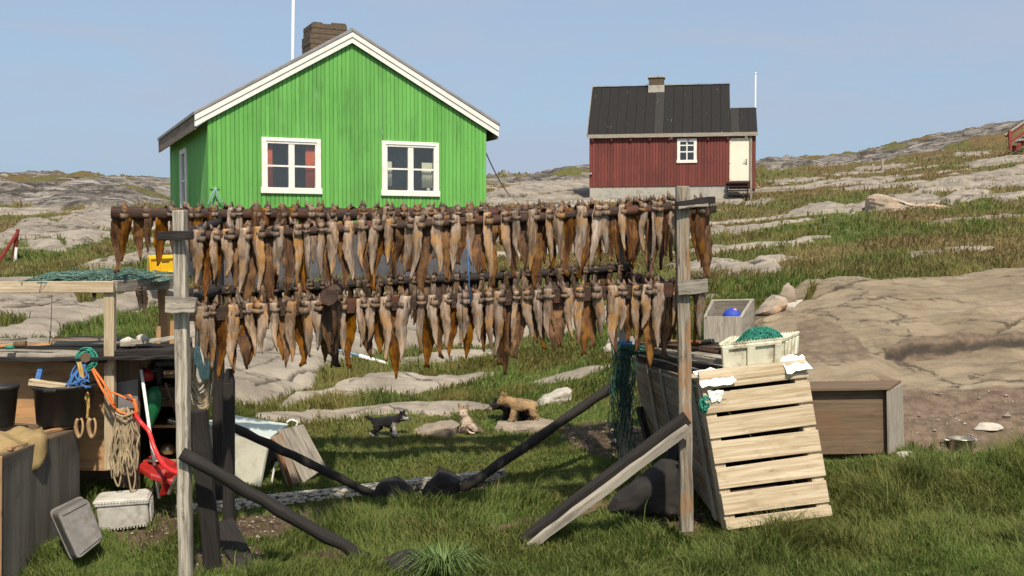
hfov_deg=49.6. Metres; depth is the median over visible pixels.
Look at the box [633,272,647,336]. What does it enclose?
dried fish
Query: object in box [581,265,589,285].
dried fish
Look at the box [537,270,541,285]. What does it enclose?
dried fish
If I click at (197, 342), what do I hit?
perforated batten
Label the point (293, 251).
dried fish
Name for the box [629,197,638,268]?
dried fish
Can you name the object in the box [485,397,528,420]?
puppy
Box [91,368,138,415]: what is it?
rope
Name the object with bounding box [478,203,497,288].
dried fish
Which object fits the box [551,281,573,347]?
dried fish
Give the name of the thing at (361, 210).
dried fish
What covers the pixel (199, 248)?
dried fish
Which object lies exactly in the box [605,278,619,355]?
dried fish
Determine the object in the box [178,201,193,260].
dried fish
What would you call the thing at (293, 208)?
dried fish
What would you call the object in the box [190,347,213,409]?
rope coil
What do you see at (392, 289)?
dried fish
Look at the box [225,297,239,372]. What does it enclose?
dried fish
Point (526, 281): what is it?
dried fish
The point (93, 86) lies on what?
sky
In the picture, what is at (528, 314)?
dried fish
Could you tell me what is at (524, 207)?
dried fish
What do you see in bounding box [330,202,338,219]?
dried fish
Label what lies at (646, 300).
dried fish
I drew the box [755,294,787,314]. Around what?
stone
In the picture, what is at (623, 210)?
dried fish
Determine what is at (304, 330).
dried fish
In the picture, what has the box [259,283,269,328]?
dried fish
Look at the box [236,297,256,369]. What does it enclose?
dried fish
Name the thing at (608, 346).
stone
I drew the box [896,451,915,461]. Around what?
stone
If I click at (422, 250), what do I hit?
dried fish
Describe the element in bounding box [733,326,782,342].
fishing net
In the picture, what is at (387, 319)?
dried fish
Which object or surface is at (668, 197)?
dried fish
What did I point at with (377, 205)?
dried fish
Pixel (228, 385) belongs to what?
stake
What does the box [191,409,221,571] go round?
leaning plank
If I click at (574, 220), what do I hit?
dried fish
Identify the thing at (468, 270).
cord
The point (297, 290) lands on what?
dried fish
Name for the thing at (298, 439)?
leaning board
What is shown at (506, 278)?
dried fish
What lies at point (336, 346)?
dried fish
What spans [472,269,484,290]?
dried fish
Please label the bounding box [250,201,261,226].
dried fish
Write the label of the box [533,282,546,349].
dried fish
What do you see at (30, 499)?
storage cabinet
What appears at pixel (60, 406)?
plastic tub
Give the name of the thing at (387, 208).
dried fish
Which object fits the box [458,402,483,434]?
puppy
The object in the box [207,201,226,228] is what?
dried fish
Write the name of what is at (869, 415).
wooden crate
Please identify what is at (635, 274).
dried fish
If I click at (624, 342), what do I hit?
rope binding
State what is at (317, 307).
dried fish
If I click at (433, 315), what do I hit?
dried fish
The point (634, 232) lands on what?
dried fish
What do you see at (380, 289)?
dried fish
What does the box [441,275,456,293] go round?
dried fish
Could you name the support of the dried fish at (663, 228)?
hanging from the drying rack
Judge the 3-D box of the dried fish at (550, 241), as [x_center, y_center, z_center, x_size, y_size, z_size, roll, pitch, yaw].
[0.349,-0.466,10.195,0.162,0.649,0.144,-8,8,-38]
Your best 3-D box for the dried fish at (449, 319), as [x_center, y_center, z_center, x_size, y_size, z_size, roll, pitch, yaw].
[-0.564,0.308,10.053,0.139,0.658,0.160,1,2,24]
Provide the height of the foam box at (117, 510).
0.345 m
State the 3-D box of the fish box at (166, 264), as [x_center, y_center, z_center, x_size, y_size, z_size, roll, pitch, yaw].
[-6.385,-0.444,20.361,0.656,0.346,0.867,-1,2,-14]
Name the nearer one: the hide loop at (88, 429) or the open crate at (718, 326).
the hide loop at (88, 429)
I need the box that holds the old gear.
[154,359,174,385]
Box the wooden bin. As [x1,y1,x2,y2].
[632,352,831,529]
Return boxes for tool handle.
[164,383,175,414]
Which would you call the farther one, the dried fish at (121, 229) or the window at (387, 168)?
the window at (387, 168)
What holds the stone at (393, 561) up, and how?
on the ground at (472, 440)
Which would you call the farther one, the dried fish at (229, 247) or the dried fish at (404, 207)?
the dried fish at (404, 207)
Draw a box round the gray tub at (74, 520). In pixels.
[50,496,102,559]
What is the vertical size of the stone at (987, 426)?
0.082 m
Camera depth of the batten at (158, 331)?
11.91 m
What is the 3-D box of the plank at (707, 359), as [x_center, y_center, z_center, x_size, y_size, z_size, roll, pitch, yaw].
[1.772,0.715,12.035,0.109,0.074,2.123,-1,2,-19]
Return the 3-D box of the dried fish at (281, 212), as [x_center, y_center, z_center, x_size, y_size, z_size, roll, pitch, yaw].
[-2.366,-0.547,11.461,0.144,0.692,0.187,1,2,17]
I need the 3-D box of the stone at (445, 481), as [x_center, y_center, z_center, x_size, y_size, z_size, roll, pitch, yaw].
[-0.762,2.122,11.876,0.448,0.400,0.370,0,2,0]
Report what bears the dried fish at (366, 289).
hanging from the drying rack
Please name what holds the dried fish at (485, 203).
hanging from the drying rack
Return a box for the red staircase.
[1004,121,1023,151]
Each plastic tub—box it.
[0,383,19,427]
[31,381,98,426]
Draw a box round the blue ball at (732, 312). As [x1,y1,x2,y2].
[723,308,740,315]
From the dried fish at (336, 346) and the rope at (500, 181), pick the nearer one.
the dried fish at (336, 346)
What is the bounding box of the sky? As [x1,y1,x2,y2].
[0,0,1023,177]
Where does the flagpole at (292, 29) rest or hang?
on the rock outcrop
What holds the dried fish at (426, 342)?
hanging from the drying rack
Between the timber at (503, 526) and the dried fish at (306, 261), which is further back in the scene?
the timber at (503, 526)
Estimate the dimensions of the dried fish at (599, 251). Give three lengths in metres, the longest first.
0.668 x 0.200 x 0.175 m
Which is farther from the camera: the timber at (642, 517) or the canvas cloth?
the timber at (642, 517)
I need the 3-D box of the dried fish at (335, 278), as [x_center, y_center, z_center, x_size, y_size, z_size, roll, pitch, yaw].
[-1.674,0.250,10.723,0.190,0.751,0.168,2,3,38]
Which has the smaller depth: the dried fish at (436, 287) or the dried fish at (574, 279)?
the dried fish at (436, 287)
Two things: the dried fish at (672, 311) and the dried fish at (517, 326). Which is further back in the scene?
the dried fish at (672, 311)
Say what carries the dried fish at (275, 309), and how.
hanging from the drying rack
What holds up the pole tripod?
on the ground at (472, 440)
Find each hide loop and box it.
[73,418,83,438]
[86,418,96,438]
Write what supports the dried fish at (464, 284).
hanging from the drying rack
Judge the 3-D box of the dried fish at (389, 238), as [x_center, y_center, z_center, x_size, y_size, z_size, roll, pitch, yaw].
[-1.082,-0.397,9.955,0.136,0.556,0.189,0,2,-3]
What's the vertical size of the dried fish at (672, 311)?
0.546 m
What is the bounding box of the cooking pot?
[942,435,979,453]
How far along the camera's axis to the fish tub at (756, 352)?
10.91 m
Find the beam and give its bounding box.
[176,469,505,515]
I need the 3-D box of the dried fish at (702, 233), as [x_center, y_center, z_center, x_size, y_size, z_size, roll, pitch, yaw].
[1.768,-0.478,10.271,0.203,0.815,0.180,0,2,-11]
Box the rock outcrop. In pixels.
[0,155,1023,453]
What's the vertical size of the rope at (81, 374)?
0.563 m
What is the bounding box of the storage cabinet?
[0,423,81,575]
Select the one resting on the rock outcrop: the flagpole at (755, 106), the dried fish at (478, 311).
the flagpole at (755, 106)
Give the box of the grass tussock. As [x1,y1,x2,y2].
[390,537,499,575]
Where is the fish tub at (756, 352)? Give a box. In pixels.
[719,331,798,367]
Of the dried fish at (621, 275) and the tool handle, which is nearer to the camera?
the tool handle
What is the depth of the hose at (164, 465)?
10.85 m
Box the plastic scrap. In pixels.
[707,390,723,402]
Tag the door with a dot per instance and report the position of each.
(739, 148)
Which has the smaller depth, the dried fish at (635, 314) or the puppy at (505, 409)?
the dried fish at (635, 314)
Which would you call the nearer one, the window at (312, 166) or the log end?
the log end
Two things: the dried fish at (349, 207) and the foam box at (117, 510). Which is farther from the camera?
the dried fish at (349, 207)
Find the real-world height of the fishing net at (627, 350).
1.281 m
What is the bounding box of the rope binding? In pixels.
[617,341,631,346]
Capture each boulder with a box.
[413,420,459,437]
[494,418,552,433]
[536,387,571,405]
[865,194,946,212]
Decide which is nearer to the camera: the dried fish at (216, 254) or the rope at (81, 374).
the dried fish at (216, 254)
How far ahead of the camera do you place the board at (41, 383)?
10.92 m
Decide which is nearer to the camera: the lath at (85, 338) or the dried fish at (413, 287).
the lath at (85, 338)
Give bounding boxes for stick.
[35,367,43,379]
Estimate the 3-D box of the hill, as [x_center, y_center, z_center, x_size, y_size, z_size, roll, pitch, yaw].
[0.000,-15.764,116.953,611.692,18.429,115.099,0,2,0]
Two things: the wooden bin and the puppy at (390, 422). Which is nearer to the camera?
the wooden bin
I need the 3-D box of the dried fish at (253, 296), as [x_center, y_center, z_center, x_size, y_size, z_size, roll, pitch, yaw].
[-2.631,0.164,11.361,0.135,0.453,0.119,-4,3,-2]
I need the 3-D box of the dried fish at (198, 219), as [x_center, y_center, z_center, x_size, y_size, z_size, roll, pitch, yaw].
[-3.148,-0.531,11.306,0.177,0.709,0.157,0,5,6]
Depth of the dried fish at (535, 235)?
10.11 m
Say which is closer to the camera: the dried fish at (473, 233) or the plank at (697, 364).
the dried fish at (473, 233)
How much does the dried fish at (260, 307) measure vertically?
0.650 m
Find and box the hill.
[0,120,1023,185]
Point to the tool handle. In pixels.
(169, 395)
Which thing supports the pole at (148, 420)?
on the shovel
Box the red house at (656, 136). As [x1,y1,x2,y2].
[581,76,757,201]
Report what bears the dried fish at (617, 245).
hanging from the drying rack
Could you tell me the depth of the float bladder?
11.44 m
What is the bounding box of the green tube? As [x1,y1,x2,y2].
[5,345,14,348]
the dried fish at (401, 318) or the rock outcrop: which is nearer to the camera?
the dried fish at (401, 318)
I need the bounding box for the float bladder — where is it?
[144,386,161,428]
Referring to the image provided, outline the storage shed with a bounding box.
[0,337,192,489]
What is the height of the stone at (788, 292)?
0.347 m
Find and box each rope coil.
[75,347,97,370]
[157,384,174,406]
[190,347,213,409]
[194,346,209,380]
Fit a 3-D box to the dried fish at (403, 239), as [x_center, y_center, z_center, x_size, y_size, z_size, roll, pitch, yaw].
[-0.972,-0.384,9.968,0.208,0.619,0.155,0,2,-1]
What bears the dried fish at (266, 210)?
hanging from the drying rack
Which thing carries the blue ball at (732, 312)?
in the open crate at (718, 326)
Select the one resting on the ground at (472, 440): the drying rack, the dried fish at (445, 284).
the drying rack
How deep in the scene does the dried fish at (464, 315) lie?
10.04 m
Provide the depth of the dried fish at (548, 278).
12.05 m
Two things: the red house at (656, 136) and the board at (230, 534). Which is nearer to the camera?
the board at (230, 534)
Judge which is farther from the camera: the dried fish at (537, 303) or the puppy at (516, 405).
the puppy at (516, 405)
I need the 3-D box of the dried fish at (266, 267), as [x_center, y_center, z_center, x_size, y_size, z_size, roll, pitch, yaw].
[-2.159,-0.202,9.771,0.214,0.807,0.172,-2,1,5]
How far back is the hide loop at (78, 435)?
10.85 m
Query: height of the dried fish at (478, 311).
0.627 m
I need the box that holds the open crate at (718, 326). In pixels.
[703,299,754,346]
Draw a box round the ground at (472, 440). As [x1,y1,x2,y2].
[0,158,1023,575]
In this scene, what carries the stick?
in the plastic tub at (60, 406)
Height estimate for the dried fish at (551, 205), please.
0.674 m
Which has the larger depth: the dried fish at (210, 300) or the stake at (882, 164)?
the stake at (882, 164)
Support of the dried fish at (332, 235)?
hanging from the drying rack
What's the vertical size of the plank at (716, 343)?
0.164 m
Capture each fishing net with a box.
[20,267,192,283]
[608,344,645,459]
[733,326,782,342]
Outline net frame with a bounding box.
[0,274,173,469]
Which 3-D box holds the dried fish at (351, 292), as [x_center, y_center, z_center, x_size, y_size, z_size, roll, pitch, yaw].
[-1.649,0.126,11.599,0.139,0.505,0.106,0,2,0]
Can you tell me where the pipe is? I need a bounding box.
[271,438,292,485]
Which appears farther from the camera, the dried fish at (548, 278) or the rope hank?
the dried fish at (548, 278)
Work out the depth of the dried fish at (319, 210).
11.45 m
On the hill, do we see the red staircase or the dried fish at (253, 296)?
the red staircase
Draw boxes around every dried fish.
[110,200,131,273]
[132,201,153,261]
[135,283,147,314]
[153,200,177,265]
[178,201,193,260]
[189,221,212,299]
[193,201,209,230]
[193,282,201,325]
[195,296,216,370]
[202,297,213,304]
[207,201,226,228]
[208,295,227,378]
[209,224,223,286]
[214,283,222,304]
[221,222,238,290]
[222,201,235,225]
[224,282,235,320]
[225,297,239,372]
[235,203,251,228]
[235,287,242,303]
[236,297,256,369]
[237,220,257,299]
[241,295,268,364]
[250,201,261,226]
[250,282,258,302]
[252,219,276,301]
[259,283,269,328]
[261,200,275,226]
[270,219,284,289]
[270,296,286,360]
[274,280,282,301]
[276,201,287,267]
[278,295,296,367]
[282,217,303,295]
[283,280,293,301]
[287,200,307,224]
[293,281,300,298]
[294,292,312,366]
[298,200,317,263]
[299,218,312,293]
[305,279,320,299]
[310,294,327,361]
[314,198,330,225]
[315,277,324,297]
[316,217,334,282]
[321,281,339,356]
[324,213,338,278]
[327,278,343,367]
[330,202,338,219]
[332,277,343,291]
[333,279,341,366]
[334,275,345,293]
[337,215,354,288]
[340,290,356,368]
[345,203,355,214]
[347,276,360,297]
[354,290,373,358]
[356,199,369,221]
[356,214,370,283]
[362,275,372,296]
[365,291,383,353]
[367,211,384,290]
[369,201,389,264]
[374,273,384,296]
[379,290,400,378]
[382,200,401,262]
[384,213,396,274]
[385,272,397,294]
[392,211,413,279]
[392,288,410,361]
[397,273,410,323]
[400,201,412,271]
[409,209,432,291]
[409,273,416,324]
[412,202,423,217]
[415,271,430,322]
[415,289,434,368]
[424,201,438,258]
[426,287,443,358]
[430,208,450,280]
[430,269,441,293]
[439,202,448,215]
[440,286,457,357]
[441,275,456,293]
[443,206,461,280]
[452,270,461,292]
[454,202,465,264]
[456,285,474,358]
[462,269,476,291]
[465,199,486,272]
[465,207,483,275]
[471,284,485,351]
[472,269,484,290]
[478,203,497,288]
[479,201,488,209]
[484,285,506,365]
[488,276,497,290]
[492,203,502,244]
[493,284,516,374]
[498,204,517,278]
[500,267,509,289]
[509,201,521,260]
[509,268,519,289]
[510,205,527,267]
[510,285,525,358]
[521,200,528,259]
[521,267,532,288]
[521,284,538,343]
[526,203,543,288]
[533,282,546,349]
[537,199,546,263]
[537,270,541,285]
[540,202,556,271]
[543,281,559,352]
[545,266,557,287]
[548,200,555,240]
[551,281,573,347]
[553,199,573,276]
[556,263,570,287]
[562,200,570,207]
[569,264,578,287]
[572,280,590,355]
[573,202,576,252]
[574,199,587,275]
[576,197,601,278]
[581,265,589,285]
[582,279,604,348]
[588,201,602,260]
[592,262,600,285]
[600,260,612,301]
[601,200,616,260]
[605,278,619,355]
[615,201,627,261]
[616,198,628,261]
[617,260,626,284]
[617,279,631,342]
[625,196,647,262]
[625,266,634,284]
[627,196,641,265]
[628,276,642,351]
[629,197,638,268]
[630,270,643,280]
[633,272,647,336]
[635,194,645,255]
[640,278,653,329]
[643,195,658,278]
[643,276,664,367]
[656,196,670,255]
[659,191,672,269]
[660,275,667,336]
[660,277,674,356]
[668,195,675,250]
[668,278,676,334]
[690,216,699,261]
[693,272,705,344]
[694,192,712,278]
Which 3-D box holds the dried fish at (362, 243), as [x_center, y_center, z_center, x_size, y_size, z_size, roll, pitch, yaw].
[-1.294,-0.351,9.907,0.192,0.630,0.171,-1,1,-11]
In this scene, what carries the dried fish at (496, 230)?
hanging from the drying rack
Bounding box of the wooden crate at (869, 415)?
[807,380,903,453]
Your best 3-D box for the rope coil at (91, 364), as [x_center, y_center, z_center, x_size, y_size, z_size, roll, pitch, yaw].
[-4.226,0.749,11.035,0.231,0.329,0.053,0,2,0]
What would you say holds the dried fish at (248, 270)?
hanging from the drying rack
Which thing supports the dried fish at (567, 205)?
hanging from the drying rack
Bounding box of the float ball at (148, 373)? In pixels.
[143,367,153,381]
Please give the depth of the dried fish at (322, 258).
9.81 m
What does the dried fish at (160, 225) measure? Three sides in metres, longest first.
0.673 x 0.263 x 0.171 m
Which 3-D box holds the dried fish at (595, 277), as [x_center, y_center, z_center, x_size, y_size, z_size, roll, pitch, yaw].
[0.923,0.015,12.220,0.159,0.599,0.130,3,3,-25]
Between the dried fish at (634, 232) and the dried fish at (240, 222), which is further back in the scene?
the dried fish at (240, 222)
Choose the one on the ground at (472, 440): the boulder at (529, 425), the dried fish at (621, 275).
the boulder at (529, 425)
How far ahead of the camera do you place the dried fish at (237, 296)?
11.25 m
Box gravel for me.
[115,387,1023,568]
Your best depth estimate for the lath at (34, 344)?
11.20 m
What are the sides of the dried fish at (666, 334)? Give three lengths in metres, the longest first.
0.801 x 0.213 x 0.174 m
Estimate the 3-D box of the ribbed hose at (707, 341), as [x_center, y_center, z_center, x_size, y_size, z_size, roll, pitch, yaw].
[2.018,0.584,11.879,0.061,0.113,0.380,-2,3,-37]
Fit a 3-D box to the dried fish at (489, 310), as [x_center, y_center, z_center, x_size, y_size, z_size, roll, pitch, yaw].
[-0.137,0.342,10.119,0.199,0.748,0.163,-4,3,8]
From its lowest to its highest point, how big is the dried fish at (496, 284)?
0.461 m
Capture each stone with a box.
[118,337,137,346]
[135,334,150,343]
[372,476,412,501]
[385,549,425,575]
[422,466,461,499]
[603,343,613,351]
[608,459,678,518]
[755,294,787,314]
[779,283,796,302]
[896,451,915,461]
[975,422,1003,430]
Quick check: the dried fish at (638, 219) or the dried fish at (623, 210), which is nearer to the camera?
the dried fish at (623, 210)
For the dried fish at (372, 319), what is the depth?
9.92 m
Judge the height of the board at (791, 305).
0.342 m
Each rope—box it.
[77,361,89,418]
[91,368,138,415]
[486,153,521,204]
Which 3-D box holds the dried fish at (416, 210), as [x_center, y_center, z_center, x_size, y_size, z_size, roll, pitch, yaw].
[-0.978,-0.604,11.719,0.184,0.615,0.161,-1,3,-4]
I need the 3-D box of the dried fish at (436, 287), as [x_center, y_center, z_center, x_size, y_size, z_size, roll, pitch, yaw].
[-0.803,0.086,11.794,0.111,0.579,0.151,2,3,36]
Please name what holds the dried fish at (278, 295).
hanging from the drying rack
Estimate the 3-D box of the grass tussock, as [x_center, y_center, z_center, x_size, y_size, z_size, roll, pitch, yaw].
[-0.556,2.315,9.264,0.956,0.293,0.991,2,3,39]
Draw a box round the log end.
[13,341,27,347]
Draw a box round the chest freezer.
[209,415,297,486]
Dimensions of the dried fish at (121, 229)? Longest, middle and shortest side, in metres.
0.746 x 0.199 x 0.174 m
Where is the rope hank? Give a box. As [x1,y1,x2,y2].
[108,407,139,491]
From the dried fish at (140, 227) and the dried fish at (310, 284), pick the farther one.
the dried fish at (310, 284)
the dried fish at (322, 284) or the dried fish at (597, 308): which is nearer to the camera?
the dried fish at (597, 308)
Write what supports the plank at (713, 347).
on the wooden bin
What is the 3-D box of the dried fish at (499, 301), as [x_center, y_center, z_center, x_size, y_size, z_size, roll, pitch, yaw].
[-0.073,0.384,10.151,0.153,0.851,0.225,2,3,40]
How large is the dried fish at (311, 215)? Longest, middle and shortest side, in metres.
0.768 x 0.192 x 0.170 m
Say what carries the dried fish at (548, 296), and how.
hanging from the drying rack
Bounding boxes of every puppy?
[365,410,410,437]
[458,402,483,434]
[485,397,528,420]
[493,392,539,421]
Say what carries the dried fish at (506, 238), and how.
hanging from the drying rack
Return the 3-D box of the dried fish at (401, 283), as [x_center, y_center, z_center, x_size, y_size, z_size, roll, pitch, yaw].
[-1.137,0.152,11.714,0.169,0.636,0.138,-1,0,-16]
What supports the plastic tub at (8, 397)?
on the storage cabinet
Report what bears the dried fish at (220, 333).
hanging from the drying rack
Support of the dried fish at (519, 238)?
hanging from the drying rack
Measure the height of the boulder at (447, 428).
0.385 m
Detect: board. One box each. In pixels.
[28,378,71,387]
[219,518,252,567]
[271,433,299,485]
[277,424,325,482]
[785,299,802,308]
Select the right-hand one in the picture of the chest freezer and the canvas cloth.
the chest freezer
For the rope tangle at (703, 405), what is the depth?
10.52 m
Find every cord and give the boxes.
[49,298,51,343]
[467,239,470,303]
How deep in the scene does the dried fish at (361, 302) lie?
9.88 m
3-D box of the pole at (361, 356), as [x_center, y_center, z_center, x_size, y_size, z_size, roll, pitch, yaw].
[-2.399,1.129,17.994,1.031,0.378,0.072,-1,2,-14]
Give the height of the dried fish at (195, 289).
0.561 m
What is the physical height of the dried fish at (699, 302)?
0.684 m
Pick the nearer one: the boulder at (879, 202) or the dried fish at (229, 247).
the dried fish at (229, 247)
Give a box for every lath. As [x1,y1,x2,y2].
[0,338,26,340]
[0,342,52,346]
[52,336,103,340]
[119,335,173,346]
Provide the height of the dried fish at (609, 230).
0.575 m
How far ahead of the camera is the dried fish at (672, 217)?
10.30 m
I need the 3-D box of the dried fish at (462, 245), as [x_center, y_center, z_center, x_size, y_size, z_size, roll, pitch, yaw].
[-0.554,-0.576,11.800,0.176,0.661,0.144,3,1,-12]
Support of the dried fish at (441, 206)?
hanging from the drying rack
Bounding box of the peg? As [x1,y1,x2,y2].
[80,353,90,362]
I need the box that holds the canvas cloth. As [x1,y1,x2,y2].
[0,426,47,470]
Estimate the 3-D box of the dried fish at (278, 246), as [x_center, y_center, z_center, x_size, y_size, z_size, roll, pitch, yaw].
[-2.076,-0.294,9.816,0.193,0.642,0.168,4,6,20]
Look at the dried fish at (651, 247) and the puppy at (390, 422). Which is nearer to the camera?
the dried fish at (651, 247)
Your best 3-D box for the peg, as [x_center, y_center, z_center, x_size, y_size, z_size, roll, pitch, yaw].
[-4.300,0.695,11.158,0.100,0.126,0.388,-1,2,-24]
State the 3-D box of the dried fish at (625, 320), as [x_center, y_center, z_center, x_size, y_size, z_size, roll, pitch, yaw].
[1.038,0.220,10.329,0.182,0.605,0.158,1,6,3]
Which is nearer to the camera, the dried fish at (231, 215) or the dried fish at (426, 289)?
the dried fish at (231, 215)
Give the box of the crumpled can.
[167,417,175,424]
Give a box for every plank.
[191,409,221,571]
[632,353,721,369]
[636,354,697,373]
[640,342,720,349]
[654,348,721,364]
[659,340,719,345]
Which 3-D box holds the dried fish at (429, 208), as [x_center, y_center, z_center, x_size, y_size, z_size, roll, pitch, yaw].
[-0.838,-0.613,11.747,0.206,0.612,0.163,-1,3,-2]
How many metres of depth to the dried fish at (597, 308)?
10.24 m
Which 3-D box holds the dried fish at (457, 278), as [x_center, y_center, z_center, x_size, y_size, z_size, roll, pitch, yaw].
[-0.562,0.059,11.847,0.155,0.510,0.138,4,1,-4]
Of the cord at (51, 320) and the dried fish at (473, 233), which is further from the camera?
the cord at (51, 320)
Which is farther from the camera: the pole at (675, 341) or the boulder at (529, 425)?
the boulder at (529, 425)
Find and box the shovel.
[138,455,176,495]
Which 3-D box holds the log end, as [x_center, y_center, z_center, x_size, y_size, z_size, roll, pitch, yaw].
[-4.954,0.569,11.178,0.125,0.076,0.065,0,2,0]
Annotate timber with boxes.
[491,522,519,530]
[532,502,607,519]
[598,500,662,525]
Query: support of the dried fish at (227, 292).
hanging from the drying rack
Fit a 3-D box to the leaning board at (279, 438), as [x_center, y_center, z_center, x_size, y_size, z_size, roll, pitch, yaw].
[-2.480,1.878,12.112,0.306,0.573,0.136,0,2,13]
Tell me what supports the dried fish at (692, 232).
hanging from the drying rack
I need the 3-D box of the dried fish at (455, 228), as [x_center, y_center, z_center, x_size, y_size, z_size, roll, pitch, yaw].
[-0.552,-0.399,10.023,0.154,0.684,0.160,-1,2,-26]
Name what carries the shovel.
on the ground at (472, 440)
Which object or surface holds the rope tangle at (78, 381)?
in the plastic tub at (60, 406)
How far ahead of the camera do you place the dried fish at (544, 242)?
12.02 m
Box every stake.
[222,368,234,519]
[881,159,883,170]
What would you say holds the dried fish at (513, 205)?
hanging from the drying rack
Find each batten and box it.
[156,326,161,343]
[169,321,173,343]
[195,325,199,345]
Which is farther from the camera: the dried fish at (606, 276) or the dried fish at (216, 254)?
the dried fish at (606, 276)
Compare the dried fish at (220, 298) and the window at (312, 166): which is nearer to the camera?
the dried fish at (220, 298)
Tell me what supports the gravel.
on the ground at (472, 440)
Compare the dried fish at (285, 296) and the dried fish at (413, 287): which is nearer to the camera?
the dried fish at (285, 296)
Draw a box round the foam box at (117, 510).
[93,488,153,530]
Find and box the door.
[731,140,748,180]
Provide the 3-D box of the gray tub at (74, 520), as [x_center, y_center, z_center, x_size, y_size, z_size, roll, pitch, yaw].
[-3.965,2.204,10.143,0.514,0.509,0.386,2,3,36]
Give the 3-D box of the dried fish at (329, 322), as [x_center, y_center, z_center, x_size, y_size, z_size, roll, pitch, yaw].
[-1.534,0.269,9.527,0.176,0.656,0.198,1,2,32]
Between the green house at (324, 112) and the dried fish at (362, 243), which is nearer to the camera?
the dried fish at (362, 243)
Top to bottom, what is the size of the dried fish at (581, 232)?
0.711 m
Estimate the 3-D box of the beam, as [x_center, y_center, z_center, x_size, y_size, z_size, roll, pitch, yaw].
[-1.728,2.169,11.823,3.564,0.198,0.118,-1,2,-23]
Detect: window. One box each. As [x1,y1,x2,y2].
[179,147,187,207]
[261,137,321,193]
[381,141,439,196]
[677,138,696,162]
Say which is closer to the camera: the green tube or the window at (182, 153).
the green tube
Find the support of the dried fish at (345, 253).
hanging from the drying rack
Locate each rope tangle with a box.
[65,362,90,388]
[698,395,709,413]
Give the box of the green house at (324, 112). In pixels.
[157,22,499,286]
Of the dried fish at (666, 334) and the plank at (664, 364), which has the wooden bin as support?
the plank at (664, 364)
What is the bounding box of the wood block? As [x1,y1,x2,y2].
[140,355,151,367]
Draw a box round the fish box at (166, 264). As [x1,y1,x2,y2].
[147,255,172,271]
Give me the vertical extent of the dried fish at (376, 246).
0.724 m
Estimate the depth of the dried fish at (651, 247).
10.33 m
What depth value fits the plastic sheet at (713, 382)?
10.73 m
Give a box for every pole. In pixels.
[140,370,160,498]
[339,349,387,365]
[634,343,720,354]
[643,340,700,345]
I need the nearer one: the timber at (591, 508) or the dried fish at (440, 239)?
the dried fish at (440, 239)
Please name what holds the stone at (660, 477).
on the ground at (472, 440)
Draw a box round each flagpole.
[291,0,294,59]
[754,72,756,193]
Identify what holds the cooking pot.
on the rock outcrop
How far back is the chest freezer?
12.19 m
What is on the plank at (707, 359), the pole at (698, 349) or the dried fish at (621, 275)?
the pole at (698, 349)
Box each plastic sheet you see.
[693,367,736,387]
[781,354,812,373]
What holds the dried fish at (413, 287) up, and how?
hanging from the drying rack
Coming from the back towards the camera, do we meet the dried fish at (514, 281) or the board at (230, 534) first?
the dried fish at (514, 281)
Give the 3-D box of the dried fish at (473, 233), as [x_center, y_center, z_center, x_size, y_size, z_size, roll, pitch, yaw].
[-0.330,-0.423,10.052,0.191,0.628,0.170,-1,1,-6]
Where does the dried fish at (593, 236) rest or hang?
hanging from the drying rack
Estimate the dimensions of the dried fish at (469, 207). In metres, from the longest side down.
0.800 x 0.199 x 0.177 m
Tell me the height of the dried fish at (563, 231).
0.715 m
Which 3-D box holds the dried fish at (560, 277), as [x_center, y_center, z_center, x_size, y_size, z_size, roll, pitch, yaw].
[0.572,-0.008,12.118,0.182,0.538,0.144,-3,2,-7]
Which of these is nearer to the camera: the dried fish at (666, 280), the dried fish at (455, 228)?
the dried fish at (455, 228)
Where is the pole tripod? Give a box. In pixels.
[0,229,21,260]
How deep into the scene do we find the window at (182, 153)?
25.08 m
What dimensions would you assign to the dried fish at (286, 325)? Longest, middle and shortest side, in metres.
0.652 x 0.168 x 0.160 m
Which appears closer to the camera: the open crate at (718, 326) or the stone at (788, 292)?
the open crate at (718, 326)
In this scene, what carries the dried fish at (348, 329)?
hanging from the drying rack
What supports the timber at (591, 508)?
on the ground at (472, 440)
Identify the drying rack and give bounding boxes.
[111,186,716,575]
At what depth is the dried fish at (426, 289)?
11.73 m
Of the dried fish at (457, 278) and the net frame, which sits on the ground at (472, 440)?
the net frame
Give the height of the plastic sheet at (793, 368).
0.179 m
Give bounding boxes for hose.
[132,412,176,474]
[691,338,714,346]
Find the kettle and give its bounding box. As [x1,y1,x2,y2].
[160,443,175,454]
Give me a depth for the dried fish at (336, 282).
10.32 m
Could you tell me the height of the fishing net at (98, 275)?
0.145 m

